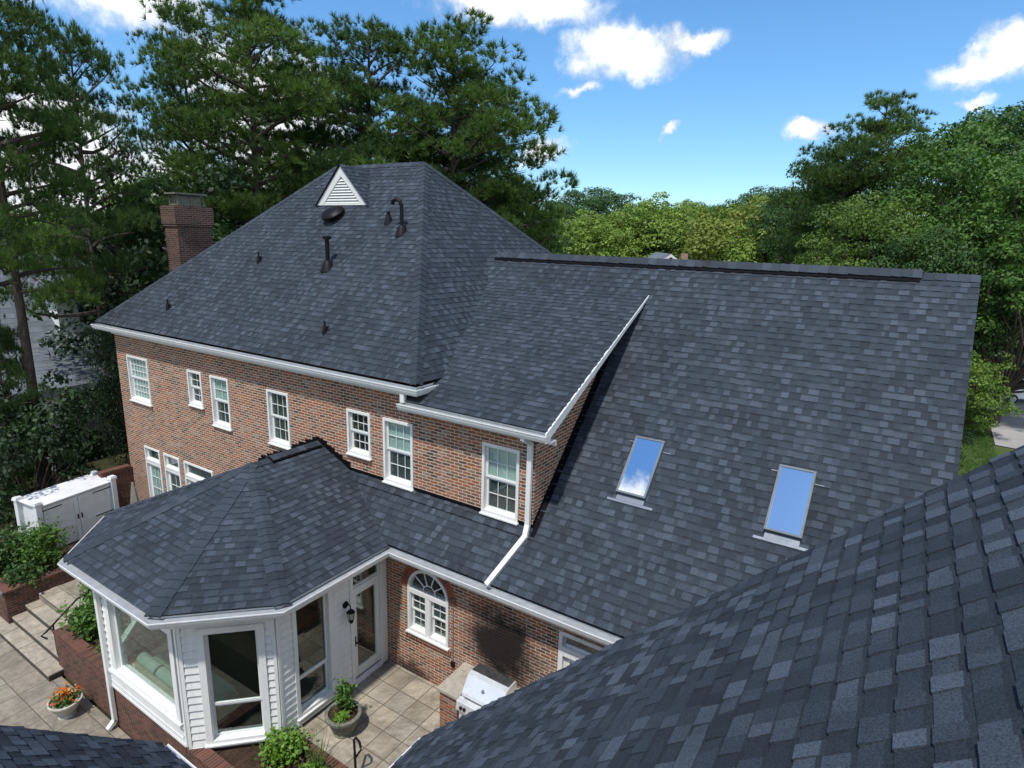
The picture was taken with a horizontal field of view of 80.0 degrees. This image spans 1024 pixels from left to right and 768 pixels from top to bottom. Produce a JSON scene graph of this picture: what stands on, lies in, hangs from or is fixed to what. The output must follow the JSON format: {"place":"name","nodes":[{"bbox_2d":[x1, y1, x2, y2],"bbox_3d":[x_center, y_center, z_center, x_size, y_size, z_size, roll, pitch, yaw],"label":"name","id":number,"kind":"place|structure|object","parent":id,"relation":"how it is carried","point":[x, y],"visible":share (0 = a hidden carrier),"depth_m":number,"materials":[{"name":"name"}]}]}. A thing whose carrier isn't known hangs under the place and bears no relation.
{"place":"outdoors","nodes":[
{"label":"outdoors","id":0,"kind":"place"},
{"bbox_2d":[0,637,129,738],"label":"patio","id":1,"kind":"structure","parent":0,"point":[27,689],"depth_m":13.40,"materials":[{"name":"stone"}]},
{"bbox_2d":[46,689,82,719],"bbox_3d":[-9.602,6.951,13.131,0.636,0.375,0.636,10,16,32],"label":"flower bowl","id":2,"kind":"object","parent":1,"relation":"on","point":[65,712],"visible":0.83,"depth_m":13.01,"materials":[{"name":"stone"}]},
{"bbox_2d":[44,682,84,708],"bbox_3d":[-9.574,6.699,13.063,0.686,0.303,0.672,3,14,8],"label":"flowering plant","id":3,"kind":"object","parent":2,"relation":"on","point":[64,696],"visible":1,"depth_m":13.02,"materials":[{"name":"orange plant"}]},
{"bbox_2d":[130,479,138,503],"bbox_3d":[-12.082,3.996,19.570,0.440,2.040,0.440,10,16,32],"label":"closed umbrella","id":4,"kind":"object","parent":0,"point":[134,498],"visible":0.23,"depth_m":19.40,"materials":[{"name":"grey fabric"}]},
{"bbox_2d":[296,660,439,767],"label":"patio","id":5,"kind":"structure","parent":0,"point":[400,714],"depth_m":12.10,"materials":[{"name":"stone"}]},
{"bbox_2d":[324,700,361,738],"bbox_3d":[-3.246,6.502,11.757,0.696,0.440,0.696,10,16,32],"label":"stone planter","id":6,"kind":"object","parent":5,"relation":"on","point":[346,729],"visible":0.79,"depth_m":11.61,"materials":[{"name":"grey stone"}]},
{"bbox_2d":[332,710,349,726],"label":"potted plant","id":7,"kind":"object","parent":6,"relation":"on","point":[341,716],"visible":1,"depth_m":11.54,"materials":[{"name":"green plant"}]},
{"bbox_2d":[331,677,357,711],"bbox_3d":[-3.219,5.953,11.723,0.474,0.738,0.450,2,13,1],"label":"potted shrub","id":8,"kind":"object","parent":6,"relation":"on","point":[343,693],"visible":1,"depth_m":11.67,"materials":[{"name":"green plant"}]},
{"bbox_2d":[437,662,519,726],"bbox_3d":[-0.360,6.355,11.663,2.050,0.930,0.906,10,16,32],"label":"grill counter","id":9,"kind":"object","parent":5,"relation":"on","point":[450,688],"visible":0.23,"depth_m":11.78,"materials":[{"name":"stone"}]},
{"bbox_2d":[456,663,516,717],"bbox_3d":[-0.487,6.138,11.524,0.920,1.209,0.752,10,16,32],"label":"gas grill","id":10,"kind":"object","parent":9,"relation":"on","point":[484,685],"visible":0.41,"depth_m":11.41,"materials":[{"name":"metal"}]},
{"bbox_2d":[0,334,1023,766],"bbox_3d":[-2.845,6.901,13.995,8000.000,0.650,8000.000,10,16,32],"label":"ground","id":11,"kind":"structure","parent":0,"point":[106,464],"depth_m":26.11,"materials":[{"name":"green plant"}]},
{"bbox_2d":[0,311,53,513],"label":"pine tree","id":12,"kind":"object","parent":11,"relation":"on","point":[9,346],"visible":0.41,"depth_m":19.57,"materials":[{"name":"green plant"}]},
{"bbox_2d":[0,533,80,623],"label":"retaining wall","id":13,"kind":"structure","parent":11,"relation":"on","point":[13,602],"depth_m":16.09,"materials":[{"name":"brick"}]},
{"bbox_2d":[0,521,36,574],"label":"shrub","id":14,"kind":"object","parent":13,"relation":"on","point":[4,546],"visible":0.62,"depth_m":16.78,"materials":[{"name":"green plant"}]},
{"bbox_2d":[0,557,52,588],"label":"shrub","id":15,"kind":"object","parent":13,"relation":"on","point":[23,573],"visible":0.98,"depth_m":16.17,"materials":[{"name":"green plant"}]},
{"bbox_2d":[5,513,75,569],"bbox_3d":[-13.047,4.380,16.957,1.511,1.526,1.652,2,13,1],"label":"shrub","id":16,"kind":"object","parent":13,"relation":"on","point":[44,550],"visible":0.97,"depth_m":16.70,"materials":[{"name":"green plant"}]},
{"bbox_2d":[0,585,84,681],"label":"stone steps","id":17,"kind":"structure","parent":11,"relation":"on","point":[22,633],"depth_m":15.37,"materials":[{"name":"beige stone"}]},
{"bbox_2d":[39,579,87,619],"bbox_3d":[-10.596,5.645,16.896,2.690,0.315,3.250,10,16,32],"label":"landing","id":18,"kind":"object","parent":17,"relation":"attached to","point":[72,587],"visible":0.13,"depth_m":16.38,"materials":[{"name":"stone"}]},
{"bbox_2d":[40,590,91,650],"bbox_3d":[-10.489,5.705,14.659,0.135,1.282,1.424,10,16,32],"label":"handrail","id":19,"kind":"object","parent":17,"relation":"on","point":[52,625],"visible":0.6,"depth_m":14.33,"materials":[{"name":"black metal"}]},
{"bbox_2d":[0,368,113,527],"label":"shrub","id":20,"kind":"object","parent":11,"relation":"on","point":[65,439],"visible":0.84,"depth_m":19.28,"materials":[{"name":"green plant"}]},
{"bbox_2d":[0,0,126,489],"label":"pine tree","id":21,"kind":"object","parent":11,"relation":"on","point":[12,14],"visible":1,"depth_m":18.64,"materials":[{"name":"green plant"}]},
{"bbox_2d":[11,470,118,548],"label":"storage shed","id":22,"kind":"structure","parent":11,"relation":"on","point":[83,505],"depth_m":18.39,"materials":[{"name":"white paint"}]},
{"bbox_2d":[42,496,82,548],"bbox_3d":[-13.313,4.263,18.087,0.079,1.608,1.002,7,14,21],"label":"door","id":23,"kind":"structure","parent":22,"relation":"in","point":[67,510],"depth_m":18.16,"materials":[{"name":"white paint"}]},
{"bbox_2d":[77,485,112,536],"bbox_3d":[-12.926,4.055,19.006,0.079,1.608,1.002,7,14,21],"label":"door","id":24,"kind":"structure","parent":22,"relation":"in","point":[94,504],"depth_m":18.87,"materials":[{"name":"white paint"}]},
{"bbox_2d":[0,239,165,470],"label":"neighbouring house","id":25,"kind":"structure","parent":11,"relation":"on","point":[79,370],"depth_m":27.20,"materials":[{"name":"white paint"}]},
{"bbox_2d":[0,10,171,454],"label":"pine tree","id":26,"kind":"object","parent":11,"relation":"on","point":[128,214],"visible":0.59,"depth_m":24.02,"materials":[{"name":"green plant"}]},
{"bbox_2d":[67,314,128,461],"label":"understorey tree","id":27,"kind":"object","parent":11,"relation":"on","point":[103,385],"visible":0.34,"depth_m":24.32,"materials":[{"name":"green plant"}]},
{"bbox_2d":[31,191,167,330],"bbox_3d":[-20.006,-4.174,31.941,10.404,11.778,10.129,-1,14,-12],"label":"understorey tree","id":28,"kind":"object","parent":11,"relation":"on","point":[93,201],"visible":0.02,"depth_m":28.94,"materials":[{"name":"green plant"}]},
{"bbox_2d":[52,608,167,715],"bbox_3d":[-8.989,6.308,14.402,2.780,1.110,2.020,10,16,32],"label":"brick planter","id":29,"kind":"object","parent":11,"relation":"on","point":[81,663],"visible":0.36,"depth_m":13.78,"materials":[{"name":"red brick"}]},
{"bbox_2d":[77,582,92,607],"bbox_3d":[-9.833,4.893,14.646,0.989,1.779,1.058,-3,14,-18],"label":"planter shrub","id":30,"kind":"object","parent":29,"relation":"on","point":[86,595],"visible":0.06,"depth_m":14.37,"materials":[{"name":"green plant"}]},
{"bbox_2d":[55,596,126,640],"bbox_3d":[-9.830,5.360,14.248,1.366,1.128,1.316,10,16,32],"label":"planter shrub","id":31,"kind":"object","parent":29,"relation":"on","point":[84,619],"visible":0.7,"depth_m":13.96,"materials":[{"name":"green plant"}]},
{"bbox_2d":[87,619,144,654],"bbox_3d":[-8.833,5.683,13.659,1.098,0.776,0.997,10,16,32],"label":"planter shrub","id":32,"kind":"object","parent":29,"relation":"on","point":[130,639],"visible":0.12,"depth_m":13.63,"materials":[{"name":"green plant"}]},
{"bbox_2d":[97,464,134,507],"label":"garden wall","id":33,"kind":"structure","parent":11,"relation":"on","point":[124,474],"depth_m":19.98,"materials":[{"name":"brick"}]},
{"bbox_2d":[25,159,246,414],"bbox_3d":[-15.321,-3.719,28.763,10.860,12.628,11.155,7,15,23],"label":"understorey tree","id":34,"kind":"object","parent":11,"relation":"on","point":[113,289],"visible":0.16,"depth_m":25.66,"materials":[{"name":"green plant"}]},
{"bbox_2d":[93,165,222,220],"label":"leafy tree","id":35,"kind":"object","parent":11,"relation":"on","point":[129,183],"depth_m":47.92,"materials":[{"name":"green plant"}]},
{"bbox_2d":[101,27,290,250],"bbox_3d":[-17.515,-9.138,34.562,10.171,20.354,10.119,-5,15,-27],"label":"pine tree","id":36,"kind":"object","parent":11,"relation":"on","point":[174,93],"visible":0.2,"depth_m":31.97,"materials":[{"name":"green plant"}]},
{"bbox_2d":[133,166,326,285],"bbox_3d":[-14.736,-5.261,33.465,11.594,13.482,11.909,-3,14,-20],"label":"understorey tree","id":37,"kind":"object","parent":11,"relation":"on","point":[217,190],"visible":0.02,"depth_m":30.57,"materials":[{"name":"green plant"}]},
{"bbox_2d":[127,0,379,240],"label":"pine tree","id":38,"kind":"object","parent":11,"relation":"on","point":[251,101],"visible":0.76,"depth_m":27.48,"materials":[{"name":"green plant"}]},
{"bbox_2d":[184,735,348,767],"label":"planting bed","id":39,"kind":"object","parent":11,"relation":"on","point":[241,757],"visible":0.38,"depth_m":11.12,"materials":[{"name":"soil"}]},
{"bbox_2d":[251,719,315,767],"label":"round shrub","id":40,"kind":"object","parent":39,"relation":"on","point":[282,745],"visible":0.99,"depth_m":11.07,"materials":[{"name":"green plant"}]},
{"bbox_2d":[298,752,332,767],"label":"plant","id":41,"kind":"object","parent":39,"relation":"on","point":[308,764],"visible":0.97,"depth_m":10.81,"materials":[{"name":"green plant"}]},
{"bbox_2d":[292,721,340,767],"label":"grassy plant","id":42,"kind":"object","parent":39,"relation":"on","point":[317,759],"visible":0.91,"depth_m":10.89,"materials":[{"name":"green plant"}]},
{"bbox_2d":[353,736,361,767],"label":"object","id":43,"kind":"object","parent":39,"relation":"on","point":[354,749],"visible":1,"depth_m":10.76,"materials":[{"name":"black metal"}]},
{"bbox_2d":[226,32,401,208],"bbox_3d":[-12.735,-11.329,40.472,12.201,22.144,12.426,5,14,16],"label":"pine tree","id":44,"kind":"object","parent":11,"relation":"on","point":[319,49],"visible":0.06,"depth_m":37.84,"materials":[{"name":"green plant"}]},
{"bbox_2d":[233,11,487,196],"bbox_3d":[-8.000,-8.703,33.007,13.618,20.760,13.688,14,18,41],"label":"pine tree","id":45,"kind":"object","parent":11,"relation":"on","point":[350,82],"visible":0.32,"depth_m":30.46,"materials":[{"name":"green plant"}]},
{"bbox_2d":[393,120,488,203],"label":"pine tree","id":46,"kind":"object","parent":11,"relation":"on","point":[434,150],"visible":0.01,"depth_m":35.01,"materials":[{"name":"green plant"}]},
{"bbox_2d":[330,5,582,250],"bbox_3d":[-3.014,-8.468,32.678,15.268,20.732,14.992,-3,14,-18],"label":"pine tree","id":47,"kind":"object","parent":11,"relation":"on","point":[452,85],"visible":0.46,"depth_m":29.69,"materials":[{"name":"green plant"}]},
{"bbox_2d":[429,64,566,253],"bbox_3d":[-2.019,-8.621,36.685,9.560,19.229,9.609,-5,15,-26],"label":"pine tree","id":48,"kind":"object","parent":11,"relation":"on","point":[473,170],"visible":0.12,"depth_m":34.70,"materials":[{"name":"green plant"}]},
{"bbox_2d":[0,445,1023,767],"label":"roof","id":49,"kind":"structure","parent":11,"relation":"on","point":[892,637],"depth_m":3.42,"materials":[{"name":"grey stone"}]},
{"bbox_2d":[57,161,980,766],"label":"brick house","id":50,"kind":"structure","parent":11,"relation":"on","point":[427,421],"depth_m":12.23,"materials":[{"name":"red brick"}]},
{"bbox_2d":[118,610,138,648],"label":"window","id":51,"kind":"structure","parent":50,"relation":"in","point":[129,631],"depth_m":13.40,"materials":[{"name":"clear glass"}]},
{"bbox_2d":[126,354,152,406],"bbox_3d":[-11.494,-0.122,18.863,1.260,1.479,0.195,10,16,32],"label":"window","id":52,"kind":"structure","parent":50,"relation":"in","point":[138,372],"depth_m":18.99,"materials":[{"name":"white paint"}]},
{"bbox_2d":[103,598,182,726],"bbox_3d":[-7.002,5.058,11.581,2.540,1.989,0.214,10,16,32],"label":"window","id":53,"kind":"structure","parent":50,"relation":"in","point":[173,711],"depth_m":11.86,"materials":[{"name":"white paint"}]},
{"bbox_2d":[144,445,160,465],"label":"transom window","id":54,"kind":"structure","parent":50,"relation":"in","point":[151,454],"depth_m":19.34,"materials":[{"name":"white paint"}]},
{"bbox_2d":[146,460,163,496],"bbox_3d":[-11.336,3.532,19.582,0.900,2.148,0.154,10,16,32],"label":"french door","id":55,"kind":"structure","parent":50,"relation":"in","point":[154,471],"depth_m":19.57,"materials":[{"name":"white paint"}]},
{"bbox_2d":[163,453,180,473],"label":"transom window","id":56,"kind":"structure","parent":50,"relation":"in","point":[171,462],"depth_m":18.75,"materials":[{"name":"white paint"}]},
{"bbox_2d":[165,468,181,491],"bbox_3d":[-10.401,3.698,18.996,0.870,2.148,0.154,10,16,32],"label":"french door","id":57,"kind":"structure","parent":50,"relation":"in","point":[173,479],"depth_m":18.95,"materials":[{"name":"white paint"}]},
{"bbox_2d":[125,643,240,721],"bbox_3d":[-6.758,6.069,12.419,2.450,0.719,1.050,10,16,32],"label":"sofa","id":58,"kind":"object","parent":50,"relation":"on","point":[153,668],"visible":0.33,"depth_m":12.20,"materials":[{"name":"fabric"}]},
{"bbox_2d":[186,369,204,409],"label":"window","id":59,"kind":"structure","parent":50,"relation":"in","point":[194,379],"depth_m":17.27,"materials":[{"name":"white paint"}]},
{"bbox_2d":[183,460,212,480],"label":"transom window","id":60,"kind":"structure","parent":50,"relation":"in","point":[198,473],"depth_m":18.06,"materials":[{"name":"white paint"}]},
{"bbox_2d":[209,375,232,431],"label":"window","id":61,"kind":"structure","parent":50,"relation":"in","point":[219,387],"depth_m":16.70,"materials":[{"name":"white paint"}]},
{"bbox_2d":[195,622,271,748],"bbox_3d":[-5.039,5.454,11.106,1.170,2.449,0.214,-1,14,-12],"label":"window","id":62,"kind":"structure","parent":50,"relation":"in","point":[214,738],"depth_m":11.11,"materials":[{"name":"white paint"}]},
{"bbox_2d":[266,389,290,449],"bbox_3d":[-5.821,0.873,15.304,0.880,1.449,0.195,10,16,32],"label":"window","id":63,"kind":"structure","parent":50,"relation":"in","point":[277,402],"depth_m":15.39,"materials":[{"name":"white paint"}]},
{"bbox_2d":[291,590,336,721],"bbox_3d":[-3.886,5.232,11.898,0.209,2.439,0.970,10,16,32],"label":"window","id":64,"kind":"structure","parent":50,"relation":"in","point":[304,710],"depth_m":12.08,"materials":[{"name":"white paint"}]},
{"bbox_2d":[346,408,371,460],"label":"window","id":65,"kind":"structure","parent":50,"relation":"in","point":[358,422],"depth_m":13.84,"materials":[{"name":"white paint"}]},
{"bbox_2d":[353,578,379,677],"bbox_3d":[-3.115,5.257,13.100,0.106,2.133,0.760,10,16,32],"label":"glass door","id":66,"kind":"structure","parent":50,"relation":"in","point":[370,661],"depth_m":13.23,"materials":[{"name":"white paint"}]},
{"bbox_2d":[382,417,413,491],"bbox_3d":[-2.437,1.500,13.188,0.900,1.499,0.195,10,16,32],"label":"window","id":67,"kind":"structure","parent":50,"relation":"in","point":[398,466],"depth_m":13.27,"materials":[{"name":"white paint"}]},
{"bbox_2d":[410,592,424,632],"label":"window","id":68,"kind":"structure","parent":50,"relation":"in","point":[417,603],"depth_m":13.10,"materials":[{"name":"white paint"}]},
{"bbox_2d":[405,570,449,651],"bbox_3d":[-1.750,4.649,12.788,1.170,1.610,0.175,10,16,32],"label":"arched window","id":69,"kind":"structure","parent":50,"relation":"in","point":[429,596],"depth_m":12.78,"materials":[{"name":"white paint"}]},
{"bbox_2d":[430,601,445,642],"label":"window","id":70,"kind":"structure","parent":50,"relation":"in","point":[437,612],"depth_m":12.80,"materials":[{"name":"white paint"}]},
{"bbox_2d":[479,442,519,525],"bbox_3d":[-0.208,1.897,11.791,0.900,1.499,0.195,10,16,32],"label":"window","id":71,"kind":"structure","parent":50,"relation":"in","point":[500,479],"depth_m":11.86,"materials":[{"name":"white paint"}]},
{"bbox_2d":[557,649,580,670],"bbox_3d":[1.220,5.896,11.126,0.885,2.128,0.154,10,16,32],"label":"french door","id":72,"kind":"structure","parent":50,"relation":"in","point":[565,659],"depth_m":11.05,"materials":[{"name":"white paint"}]},
{"bbox_2d":[558,630,603,657],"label":"transom window","id":73,"kind":"structure","parent":50,"relation":"in","point":[569,643],"depth_m":10.88,"materials":[{"name":"white paint"}]},
{"bbox_2d":[514,173,562,241],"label":"pine tree","id":74,"kind":"object","parent":11,"relation":"on","point":[541,203],"visible":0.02,"depth_m":44.70,"materials":[{"name":"green plant"}]},
{"bbox_2d":[534,217,573,253],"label":"leafy tree","id":75,"kind":"object","parent":11,"relation":"on","point":[568,244],"visible":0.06,"depth_m":57.24,"materials":[{"name":"green plant"}]},
{"bbox_2d":[536,199,593,254],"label":"leafy tree","id":76,"kind":"object","parent":11,"relation":"on","point":[572,212],"visible":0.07,"depth_m":122.19,"materials":[{"name":"green plant"}]},
{"bbox_2d":[550,189,613,251],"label":"leafy tree","id":77,"kind":"object","parent":11,"relation":"on","point":[576,198],"visible":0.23,"depth_m":140.62,"materials":[{"name":"green plant"}]},
{"bbox_2d":[546,209,634,257],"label":"leafy tree","id":78,"kind":"object","parent":11,"relation":"on","point":[602,231],"visible":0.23,"depth_m":88.99,"materials":[{"name":"green plant"}]},
{"bbox_2d":[575,186,641,217],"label":"leafy tree","id":79,"kind":"object","parent":11,"relation":"on","point":[614,197],"visible":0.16,"depth_m":148.44,"materials":[{"name":"green plant"}]},
{"bbox_2d":[568,207,671,257],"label":"leafy tree","id":80,"kind":"object","parent":11,"relation":"on","point":[633,225],"visible":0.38,"depth_m":92.86,"materials":[{"name":"green plant"}]},
{"bbox_2d":[579,202,684,257],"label":"leafy tree","id":81,"kind":"object","parent":11,"relation":"on","point":[659,248],"visible":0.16,"depth_m":95.65,"materials":[{"name":"green plant"}]},
{"bbox_2d":[618,191,705,251],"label":"leafy tree","id":82,"kind":"object","parent":11,"relation":"on","point":[650,203],"visible":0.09,"depth_m":101.19,"materials":[{"name":"green plant"}]},
{"bbox_2d":[631,200,740,259],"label":"leafy tree","id":83,"kind":"object","parent":11,"relation":"on","point":[676,223],"visible":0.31,"depth_m":94.14,"materials":[{"name":"green plant"}]},
{"bbox_2d":[660,205,762,262],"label":"leafy tree","id":84,"kind":"object","parent":11,"relation":"on","point":[679,244],"visible":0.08,"depth_m":90.47,"materials":[{"name":"green plant"}]},
{"bbox_2d":[671,194,790,262],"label":"leafy tree","id":85,"kind":"object","parent":11,"relation":"on","point":[713,232],"visible":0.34,"depth_m":72.65,"materials":[{"name":"green plant"}]},
{"bbox_2d":[709,222,780,262],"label":"leafy tree","id":86,"kind":"object","parent":11,"relation":"on","point":[739,255],"visible":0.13,"depth_m":68.93,"materials":[{"name":"green plant"}]},
{"bbox_2d":[717,185,790,209],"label":"leafy tree","id":87,"kind":"object","parent":11,"relation":"on","point":[747,197],"visible":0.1,"depth_m":144.49,"materials":[{"name":"green plant"}]},
{"bbox_2d":[746,194,826,262],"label":"leafy tree","id":88,"kind":"object","parent":11,"relation":"on","point":[763,207],"visible":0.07,"depth_m":67.86,"materials":[{"name":"green plant"}]},
{"bbox_2d":[758,160,886,262],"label":"leafy tree","id":89,"kind":"object","parent":11,"relation":"on","point":[777,219],"visible":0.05,"depth_m":55.32,"materials":[{"name":"green plant"}]},
{"bbox_2d":[757,135,913,264],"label":"pine tree","id":90,"kind":"object","parent":11,"relation":"on","point":[838,155],"visible":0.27,"depth_m":46.67,"materials":[{"name":"green plant"}]},
{"bbox_2d":[767,88,954,253],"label":"pine tree","id":91,"kind":"object","parent":11,"relation":"on","point":[879,130],"visible":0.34,"depth_m":46.24,"materials":[{"name":"green plant"}]},
{"bbox_2d":[792,190,975,266],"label":"leafy tree","id":92,"kind":"object","parent":11,"relation":"on","point":[894,225],"visible":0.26,"depth_m":38.59,"materials":[{"name":"green plant"}]},
{"bbox_2d":[914,160,1023,423],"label":"leafy tree","id":93,"kind":"object","parent":11,"relation":"on","point":[1011,279],"visible":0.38,"depth_m":33.27,"materials":[{"name":"green plant"}]},
{"bbox_2d":[914,100,1023,358],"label":"leafy tree","id":94,"kind":"object","parent":11,"relation":"on","point":[1010,116],"visible":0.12,"depth_m":42.09,"materials":[{"name":"green plant"}]},
{"bbox_2d":[0,0,1023,225],"label":"sky","id":95,"kind":"structure","parent":0,"point":[711,102],"materials":[{"name":"blue"}]},
{"bbox_2d":[647,252,687,259],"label":"distant house","id":96,"kind":"structure","parent":0,"point":[684,256],"depth_m":69.16,"materials":[{"name":"white paint"}]},
{"bbox_2d":[958,402,1013,476],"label":"lawn","id":97,"kind":"structure","parent":0,"point":[1000,451],"depth_m":30.96,"materials":[{"name":"plant"}]},
{"bbox_2d":[820,174,978,264],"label":"leafy tree","id":98,"kind":"object","parent":97,"relation":"on","point":[903,182],"visible":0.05,"depth_m":42.44,"materials":[{"name":"green plant"}]},
{"bbox_2d":[826,104,1023,251],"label":"leafy tree","id":99,"kind":"object","parent":97,"relation":"on","point":[960,137],"visible":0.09,"depth_m":43.88,"materials":[{"name":"green plant"}]},
{"bbox_2d":[862,222,993,358],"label":"leafy tree","id":100,"kind":"object","parent":97,"relation":"on","point":[944,257],"visible":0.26,"depth_m":34.01,"materials":[{"name":"green plant"}]},
{"bbox_2d":[858,127,1023,358],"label":"leafy tree","id":101,"kind":"object","parent":97,"relation":"on","point":[947,170],"visible":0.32,"depth_m":37.30,"materials":[{"name":"green plant"}]},
{"bbox_2d":[959,431,973,466],"bbox_3d":[17.925,2.738,25.780,2.135,3.304,2.303,-11,19,-44],"label":"shrub","id":102,"kind":"object","parent":97,"relation":"on","point":[965,438],"visible":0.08,"depth_m":25.52,"materials":[{"name":"green plant"}]},
{"bbox_2d":[918,212,1023,372],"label":"leafy tree","id":103,"kind":"object","parent":97,"relation":"on","point":[991,309],"visible":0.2,"depth_m":34.22,"materials":[{"name":"green plant"}]},
{"bbox_2d":[964,360,1019,432],"bbox_3d":[25.107,0.605,33.360,4.213,4.346,4.545,-5,15,-27],"label":"shrub","id":104,"kind":"object","parent":97,"relation":"on","point":[981,419],"visible":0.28,"depth_m":32.38,"materials":[{"name":"green plant"}]},
{"bbox_2d":[966,350,1023,417],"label":"tree","id":105,"kind":"object","parent":97,"relation":"on","point":[986,369],"visible":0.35,"depth_m":31.32,"materials":[{"name":"green plant"}]},
{"bbox_2d":[986,370,1023,448],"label":"driveway","id":106,"kind":"structure","parent":0,"point":[1008,431],"depth_m":34.59,"materials":[{"name":"concrete"}]},
{"bbox_2d":[984,379,1023,403],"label":"parked car","id":107,"kind":"object","parent":106,"relation":"on","point":[1017,396],"visible":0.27,"depth_m":40.36,"materials":[{"name":"white paint"}]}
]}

